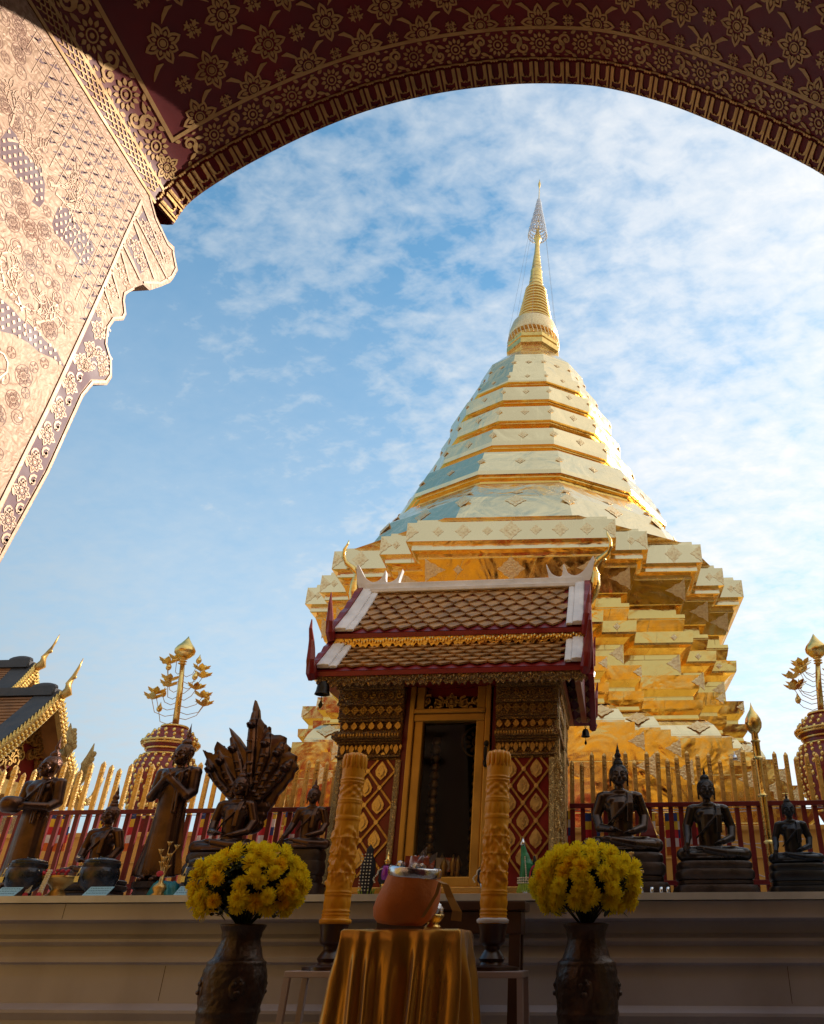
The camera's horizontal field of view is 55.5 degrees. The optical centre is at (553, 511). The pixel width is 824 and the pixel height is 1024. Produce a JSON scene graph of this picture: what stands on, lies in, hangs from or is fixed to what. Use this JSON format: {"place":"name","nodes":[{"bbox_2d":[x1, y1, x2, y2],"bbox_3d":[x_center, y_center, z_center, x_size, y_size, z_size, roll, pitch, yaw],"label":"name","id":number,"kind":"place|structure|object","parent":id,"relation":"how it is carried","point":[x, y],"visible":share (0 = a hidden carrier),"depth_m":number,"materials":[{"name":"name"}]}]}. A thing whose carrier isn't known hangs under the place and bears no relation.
{"place":"outdoors","nodes":[
{"label":"outdoors","id":0,"kind":"place"},
{"bbox_2d":[22,869,75,895],"bbox_3d":[-2.765,2.082,4.250,0.221,0.155,0.231,-2,-30,4],"label":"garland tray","id":1,"kind":"object","parent":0,"point":[58,883],"visible":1,"depth_m":4.21,"materials":[{"name":"gold metal"}]},
{"bbox_2d":[0,634,104,833],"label":"temple hall","id":2,"kind":"structure","parent":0,"point":[34,723],"depth_m":13.02,"materials":[{"name":"paint"}]},
{"bbox_2d":[59,723,76,757],"bbox_3d":[-7.221,3.418,11.430,0.248,0.511,0.180,-2,-30,4],"label":"roof finial","id":3,"kind":"object","parent":2,"relation":"attached to","point":[66,751],"visible":0.99,"depth_m":11.38,"materials":[{"name":"gold metal"}]},
{"bbox_2d":[73,743,96,786],"bbox_3d":[-6.896,3.725,11.222,0.278,0.629,0.180,-2,-30,4],"label":"roof finial","id":4,"kind":"object","parent":2,"relation":"attached to","point":[88,760],"visible":0.77,"depth_m":11.19,"materials":[{"name":"gold metal"}]},
{"bbox_2d":[0,831,324,895],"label":"ochre wall","id":5,"kind":"structure","parent":0,"point":[75,845],"depth_m":6.90,"materials":[{"name":"paint"}]},
{"bbox_2d":[0,892,823,1023],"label":"terrace","id":6,"kind":"structure","parent":0,"point":[717,957],"depth_m":3.75,"materials":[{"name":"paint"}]},
{"bbox_2d":[0,887,23,895],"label":"sign plate","id":7,"kind":"object","parent":6,"relation":"on","point":[9,891],"visible":0.99,"depth_m":4.05,"materials":[{"name":"blue"}]},
{"bbox_2d":[0,857,48,895],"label":"donation bowl","id":8,"kind":"object","parent":6,"relation":"on","point":[25,873],"visible":0.86,"depth_m":4.16,"materials":[{"name":"metal"}]},
{"bbox_2d":[0,736,66,894],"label":"standing buddha","id":9,"kind":"object","parent":6,"relation":"on","point":[36,801],"visible":0.79,"depth_m":4.69,"materials":[{"name":"brown metal"}]},
{"bbox_2d":[44,785,126,895],"bbox_3d":[-2.754,2.007,4.652,0.426,0.669,0.277,-4,-30,7],"label":"seated buddha","id":10,"kind":"object","parent":6,"relation":"on","point":[104,839],"visible":0.59,"depth_m":4.62,"materials":[{"name":"brown metal"}]},
{"bbox_2d":[73,856,120,892],"bbox_3d":[-2.494,2.002,4.185,0.204,0.209,0.214,-2,-30,4],"label":"donation bowl","id":11,"kind":"object","parent":6,"relation":"on","point":[102,871],"visible":0.84,"depth_m":4.13,"materials":[{"name":"metal"}]},
{"bbox_2d":[82,887,113,895],"bbox_3d":[-2.392,1.995,4.011,0.130,0.049,0.062,-2,-30,4],"label":"sign plate","id":12,"kind":"object","parent":6,"relation":"on","point":[92,891],"visible":1,"depth_m":4.01,"materials":[{"name":"blue"}]},
{"bbox_2d":[146,881,179,894],"bbox_3d":[-2.121,2.057,4.160,0.204,0.086,0.133,-2,-30,4],"label":"teal cloth","id":13,"kind":"object","parent":6,"relation":"on","point":[173,887],"visible":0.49,"depth_m":4.14,"materials":[{"name":"teal fabric"}]},
{"bbox_2d":[151,841,179,894],"bbox_3d":[-2.116,1.946,4.159,0.112,0.281,0.079,-23,-37,34],"label":"offering tree","id":14,"kind":"object","parent":13,"relation":"on","point":[159,888],"visible":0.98,"depth_m":4.15,"materials":[{"name":"gold metal"}]},
{"bbox_2d":[130,724,202,894],"bbox_3d":[-2.343,1.802,4.658,0.267,1.030,0.276,19,-35,-29],"label":"standing buddha","id":15,"kind":"object","parent":6,"relation":"on","point":[173,791],"visible":0.95,"depth_m":4.60,"materials":[{"name":"brown metal"}]},
{"bbox_2d":[0,759,336,895],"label":"picket fence","id":16,"kind":"object","parent":6,"relation":"on","point":[140,811],"visible":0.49,"depth_m":5.40,"materials":[{"name":"gold paint"}]},
{"bbox_2d":[125,637,213,831],"bbox_3d":[-4.366,2.873,8.587,0.839,3.119,0.717,-2,-30,4],"label":"gilded tree urn","id":17,"kind":"object","parent":6,"relation":"on","point":[161,743],"visible":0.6,"depth_m":8.68,"materials":[{"name":"red paint"}]},
{"bbox_2d":[174,886,186,894],"bbox_3d":[-1.913,1.976,3.979,0.100,0.049,0.062,-2,-30,4],"label":"sign plate","id":18,"kind":"object","parent":6,"relation":"on","point":[181,890],"visible":0.51,"depth_m":3.97,"materials":[{"name":"blue"}]},
{"bbox_2d":[180,856,208,885],"bbox_3d":[-1.926,2.005,4.190,0.204,0.209,0.214,-2,-30,4],"label":"donation bowl","id":19,"kind":"object","parent":6,"relation":"on","point":[189,867],"visible":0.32,"depth_m":4.13,"materials":[{"name":"metal"}]},
{"bbox_2d":[179,700,298,891],"bbox_3d":[-1.933,1.714,4.681,0.644,1.207,0.345,-2,-30,4],"label":"seated buddha","id":20,"kind":"object","parent":6,"relation":"on","point":[253,779],"visible":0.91,"depth_m":4.76,"materials":[{"name":"brown metal"}]},
{"bbox_2d":[276,779,329,893],"bbox_3d":[-1.470,1.935,4.550,0.325,0.692,0.187,-2,-30,4],"label":"seated buddha","id":21,"kind":"object","parent":6,"relation":"on","point":[308,846],"visible":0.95,"depth_m":4.50,"materials":[{"name":"brown metal"}]},
{"bbox_2d":[357,845,375,893],"bbox_3d":[-1.074,2.093,4.427,0.106,0.305,0.105,-2,-30,4],"label":"beaded figurine","id":22,"kind":"object","parent":6,"relation":"on","point":[368,870],"visible":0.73,"depth_m":4.39,"materials":[{"name":"black fabric"}]},
{"bbox_2d":[373,851,391,887],"bbox_3d":[-0.948,2.071,4.355,0.142,0.260,0.105,-2,-30,4],"label":"garlanded figurine","id":23,"kind":"object","parent":6,"relation":"on","point":[382,871],"visible":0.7,"depth_m":4.33,"materials":[{"name":"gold metal"}]},
{"bbox_2d":[306,530,612,893],"bbox_3d":[-0.625,1.352,5.534,2.202,2.688,1.573,-2,-30,4],"label":"spirit shrine","id":24,"kind":"object","parent":6,"relation":"on","point":[439,690],"visible":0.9,"depth_m":4.99,"materials":[{"name":"red paint"}]},
{"bbox_2d":[13,813,294,816],"bbox_3d":[-2.764,2.234,5.623,2.750,0.011,0.005,-2,-30,4],"label":"flag line","id":25,"kind":"object","parent":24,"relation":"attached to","point":[151,815],"depth_m":5.64,"materials":[{"name":"red metal"}]},
{"bbox_2d":[42,815,62,850],"bbox_3d":[-3.711,2.357,5.639,0.120,0.275,0.017,-1,-30,2],"label":"festival flag","id":26,"kind":"object","parent":25,"relation":"hanging from","point":[49,832],"visible":0.17,"depth_m":5.63,"materials":[{"name":"multicoloured fabric"}]},
{"bbox_2d":[53,815,72,850],"bbox_3d":[-3.630,2.359,5.641,0.121,0.275,0.041,-2,-30,4],"label":"festival flag","id":27,"kind":"object","parent":25,"relation":"hanging from","point":[57,838],"visible":0.22,"depth_m":5.62,"materials":[{"name":"multicoloured fabric"}]},
{"bbox_2d":[122,814,136,851],"bbox_3d":[-3.104,2.339,5.593,0.121,0.275,0.018,-3,-30,6],"label":"festival flag","id":28,"kind":"object","parent":25,"relation":"hanging from","point":[129,832],"visible":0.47,"depth_m":5.59,"materials":[{"name":"multicoloured fabric"}]},
{"bbox_2d":[196,813,212,840],"bbox_3d":[-2.551,2.328,5.561,0.121,0.275,0.040,-2,-30,4],"label":"festival flag","id":29,"kind":"object","parent":25,"relation":"hanging from","point":[200,828],"visible":0.23,"depth_m":5.57,"materials":[{"name":"multicoloured fabric"}]},
{"bbox_2d":[208,817,222,838],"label":"festival flag","id":30,"kind":"object","parent":25,"relation":"hanging from","point":[218,837],"visible":0.02,"depth_m":5.54,"materials":[{"name":"multicoloured fabric"}]},
{"bbox_2d":[257,812,276,843],"bbox_3d":[-2.079,2.309,5.518,0.121,0.275,0.020,-2,-30,4],"label":"festival flag","id":31,"kind":"object","parent":25,"relation":"hanging from","point":[260,835],"visible":0.21,"depth_m":5.51,"materials":[{"name":"multicoloured fabric"}]},
{"bbox_2d":[283,812,295,837],"bbox_3d":[-1.889,2.299,5.518,0.122,0.275,0.040,-2,-30,4],"label":"festival flag","id":32,"kind":"object","parent":25,"relation":"hanging from","point":[292,834],"visible":0.12,"depth_m":5.52,"materials":[{"name":"multicoloured fabric"}]},
{"bbox_2d":[314,681,329,708],"bbox_3d":[-1.492,1.162,4.934,0.099,0.226,0.099,-2,-30,4],"label":"wind bell","id":33,"kind":"object","parent":24,"relation":"hanging from","point":[322,689],"visible":1,"depth_m":4.92,"materials":[{"name":"black metal"}]},
{"bbox_2d":[581,725,589,744],"bbox_3d":[0.254,1.742,5.958,0.069,0.158,0.069,-2,-30,4],"label":"wind bell","id":34,"kind":"object","parent":24,"relation":"hanging from","point":[585,733],"visible":1,"depth_m":5.95,"materials":[{"name":"black metal"}]},
{"bbox_2d":[516,838,535,892],"bbox_3d":[-0.137,2.022,4.334,0.138,0.325,0.092,-2,-30,4],"label":"green bird figurine","id":35,"kind":"object","parent":6,"relation":"on","point":[527,865],"visible":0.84,"depth_m":4.30,"materials":[{"name":"green ceramic"}]},
{"bbox_2d":[582,744,670,892],"bbox_3d":[0.390,1.763,4.415,0.506,0.854,0.329,0,-30,0],"label":"seated buddha","id":36,"kind":"object","parent":6,"relation":"on","point":[619,804],"visible":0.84,"depth_m":4.35,"materials":[{"name":"brown metal"}]},
{"bbox_2d":[628,851,643,892],"bbox_3d":[0.433,1.903,4.017,0.094,0.212,0.044,-2,-30,4],"label":"gilt flower spray","id":37,"kind":"object","parent":6,"relation":"on","point":[630,853],"visible":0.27,"depth_m":4.05,"materials":[{"name":"gold metal"}]},
{"bbox_2d":[569,749,823,891],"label":"picket fence","id":38,"kind":"object","parent":6,"relation":"on","point":[802,802],"visible":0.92,"depth_m":5.15,"materials":[{"name":"gold paint"}]},
{"bbox_2d":[575,807,822,810],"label":"flag line","id":39,"kind":"object","parent":38,"relation":"attached to","point":[729,808],"depth_m":5.35,"materials":[{"name":"red metal"}]},
{"bbox_2d":[567,811,569,845],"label":"festival flag","id":40,"kind":"object","parent":39,"relation":"hanging from","point":[568,826],"visible":0.06,"depth_m":5.37,"materials":[{"name":"multicoloured fabric"}]},
{"bbox_2d":[585,813,599,838],"bbox_3d":[0.269,2.251,5.338,0.121,0.275,0.020,-2,-30,4],"label":"festival flag","id":41,"kind":"object","parent":39,"relation":"hanging from","point":[588,827],"visible":0.23,"depth_m":5.37,"materials":[{"name":"multicoloured fabric"}]},
{"bbox_2d":[652,813,655,829],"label":"festival flag","id":42,"kind":"object","parent":39,"relation":"hanging from","point":[653,818],"visible":0.02,"depth_m":5.36,"materials":[{"name":"multicoloured fabric"}]},
{"bbox_2d":[664,813,681,855],"bbox_3d":[0.843,2.234,5.295,0.121,0.275,0.020,-2,-30,4],"label":"festival flag","id":43,"kind":"object","parent":39,"relation":"hanging from","point":[677,832],"visible":0.58,"depth_m":5.30,"materials":[{"name":"multicoloured fabric"}]},
{"bbox_2d":[690,824,698,845],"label":"festival flag","id":44,"kind":"object","parent":39,"relation":"hanging from","point":[691,843],"visible":0.07,"depth_m":5.28,"materials":[{"name":"multicoloured fabric"}]},
{"bbox_2d":[673,767,759,891],"bbox_3d":[0.894,1.808,4.343,0.457,0.704,0.297,-1,-30,1],"label":"seated buddha","id":45,"kind":"object","parent":6,"relation":"on","point":[710,862],"visible":1,"depth_m":4.18,"materials":[{"name":"black metal"}]},
{"bbox_2d":[652,810,803,876],"bbox_3d":[1.136,2.339,5.381,1.352,0.656,0.006,-2,-30,4],"label":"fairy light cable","id":46,"kind":"object","parent":6,"relation":"on","point":[724,836],"visible":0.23,"depth_m":5.37,"materials":[{"name":"red plastic"}]},
{"bbox_2d":[745,703,773,883],"bbox_3d":[1.271,1.720,4.627,0.106,1.140,0.106,-2,-30,4],"label":"lotus post","id":47,"kind":"object","parent":6,"relation":"on","point":[753,724],"visible":0.91,"depth_m":4.67,"materials":[{"name":"gold metal"}]},
{"bbox_2d":[768,792,823,891],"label":"seated buddha","id":48,"kind":"object","parent":6,"relation":"on","point":[793,867],"visible":1,"depth_m":4.19,"materials":[{"name":"black metal"}]},
{"bbox_2d":[781,634,823,821],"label":"gilded tree urn","id":49,"kind":"object","parent":6,"relation":"on","point":[809,732],"visible":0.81,"depth_m":8.14,"materials":[{"name":"red paint"}]},
{"bbox_2d":[0,84,823,832],"label":"sky","id":50,"kind":"structure","parent":0,"point":[334,303],"materials":[{"name":"blue"}]},
{"bbox_2d":[472,866,480,887],"bbox_3d":[-0.381,2.059,4.334,0.142,0.260,0.105,-2,-30,4],"label":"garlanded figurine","id":51,"kind":"object","parent":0,"point":[478,873],"visible":0.2,"depth_m":4.30,"materials":[{"name":"gold metal"}]},
{"bbox_2d":[274,179,814,830],"bbox_3d":[-0.478,-1.292,16.863,9.520,18.750,9.520,-1,-30,2],"label":"golden stupa","id":52,"kind":"object","parent":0,"point":[530,475],"visible":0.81,"depth_m":12.14,"materials":[{"name":"gold metal"}]},
{"bbox_2d":[639,809,657,837],"bbox_3d":[0.579,2.065,4.605,0.112,0.522,0.112,-2,-30,4],"label":"red lantern","id":53,"kind":"object","parent":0,"point":[650,832],"visible":0.06,"depth_m":4.63,"materials":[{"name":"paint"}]},
{"bbox_2d":[575,824,823,891],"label":"ochre wall","id":54,"kind":"structure","parent":0,"point":[745,834],"depth_m":6.52,"materials":[{"name":"orange paint"}]},
{"bbox_3d":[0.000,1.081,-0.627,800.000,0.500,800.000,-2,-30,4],"label":"ground","id":55,"kind":"structure","parent":0,"visible":0},
{"bbox_2d":[195,924,267,1023],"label":"flower vase","id":56,"kind":"object","parent":55,"relation":"on","point":[232,984],"visible":1,"depth_m":3.00,"materials":[{"name":"brown ceramic"}]},
{"bbox_2d":[184,840,312,923],"bbox_3d":[-1.277,1.590,3.253,0.526,0.356,0.458,-2,-30,4],"label":"chrysanthemum bouquet","id":57,"kind":"object","parent":56,"relation":"on","point":[255,882],"visible":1,"depth_m":3.15,"materials":[{"name":"yellow plant"}]},
{"bbox_2d":[275,970,329,1023],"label":"stool","id":58,"kind":"object","parent":55,"relation":"on","point":[305,976],"visible":0.42,"depth_m":2.89,"materials":[{"name":"brown wood"}]},
{"bbox_2d":[301,924,348,970],"bbox_3d":[-0.878,1.724,3.022,0.185,0.158,0.185,23,-37,-34],"label":"candle stand","id":59,"kind":"object","parent":58,"relation":"on","point":[329,937],"visible":0.75,"depth_m":2.99,"materials":[{"name":"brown wood"}]},
{"bbox_2d":[319,752,367,924],"bbox_3d":[-0.876,1.366,3.231,0.130,0.669,0.130,8,-31,-13],"label":"carved candle","id":60,"kind":"object","parent":59,"relation":"on","point":[342,861],"visible":1,"depth_m":3.18,"materials":[{"name":"orange wax"}]},
{"bbox_2d":[0,0,823,561],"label":"archway","id":61,"kind":"object","parent":55,"relation":"on","point":[128,128],"visible":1,"depth_m":2.92,"materials":[{"name":"beige paint"}]},
{"bbox_2d":[373,901,529,1023],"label":"altar bench","id":62,"kind":"object","parent":55,"relation":"on","point":[515,929],"visible":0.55,"depth_m":3.53,"materials":[{"name":"brown wood"}]},
{"bbox_2d":[477,970,528,1023],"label":"stool","id":63,"kind":"object","parent":55,"relation":"on","point":[522,976],"visible":0.52,"depth_m":2.84,"materials":[{"name":"wood"}]},
{"bbox_2d":[476,924,518,970],"bbox_3d":[-0.238,1.699,2.979,0.185,0.158,0.185,23,-37,-34],"label":"candle stand","id":64,"kind":"object","parent":63,"relation":"on","point":[492,941],"visible":0.98,"depth_m":2.95,"materials":[{"name":"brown wood"}]},
{"bbox_2d":[477,749,510,923],"bbox_3d":[-0.236,1.341,3.188,0.129,0.669,0.131,20,-35,-30],"label":"carved candle","id":65,"kind":"object","parent":64,"relation":"on","point":[493,875],"visible":1,"depth_m":3.13,"materials":[{"name":"orange wax"}]},
{"bbox_2d":[553,923,621,1023],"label":"flower vase","id":66,"kind":"object","parent":55,"relation":"on","point":[587,985],"visible":1,"depth_m":2.90,"materials":[{"name":"brown ceramic"}]},
{"bbox_2d":[528,837,642,922],"bbox_3d":[0.132,1.538,3.160,0.485,0.352,0.462,-2,-30,4],"label":"chrysanthemum bouquet","id":67,"kind":"object","parent":66,"relation":"on","point":[586,881],"visible":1,"depth_m":3.05,"materials":[{"name":"yellow plant"}]},
{"bbox_3d":[-0.536,2.032,2.581,0.400,1.072,0.240,-2,-30,4],"label":"offering table","id":68,"kind":"object","parent":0,"visible":0},
{"bbox_2d":[318,929,480,1023],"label":"satin cloth","id":69,"kind":"object","parent":68,"relation":"on","point":[403,976],"visible":1,"depth_m":2.66,"materials":[{"name":"gold fabric"}]},
{"bbox_2d":[373,847,441,925],"bbox_3d":[-0.544,1.408,2.871,0.246,0.267,0.215,-2,-30,4],"label":"covered bowl","id":70,"kind":"object","parent":69,"relation":"on","point":[406,894],"visible":1,"depth_m":2.79,"materials":[{"name":"orange fabric"}]},
{"bbox_2d":[421,880,461,920],"bbox_3d":[-0.402,1.403,2.756,0.166,0.136,0.034,-14,-33,22],"label":"ribbon","id":71,"kind":"object","parent":70,"relation":"hanging from","point":[456,914],"visible":1,"depth_m":2.75,"materials":[{"name":"brown fabric"}]},
{"bbox_2d":[424,903,443,928],"bbox_3d":[-0.453,1.526,2.890,0.084,0.100,0.084,-2,-30,4],"label":"gilt pedestal cup","id":72,"kind":"object","parent":69,"relation":"on","point":[435,920],"visible":0.41,"depth_m":2.86,"materials":[{"name":"gold metal"}]}
]}

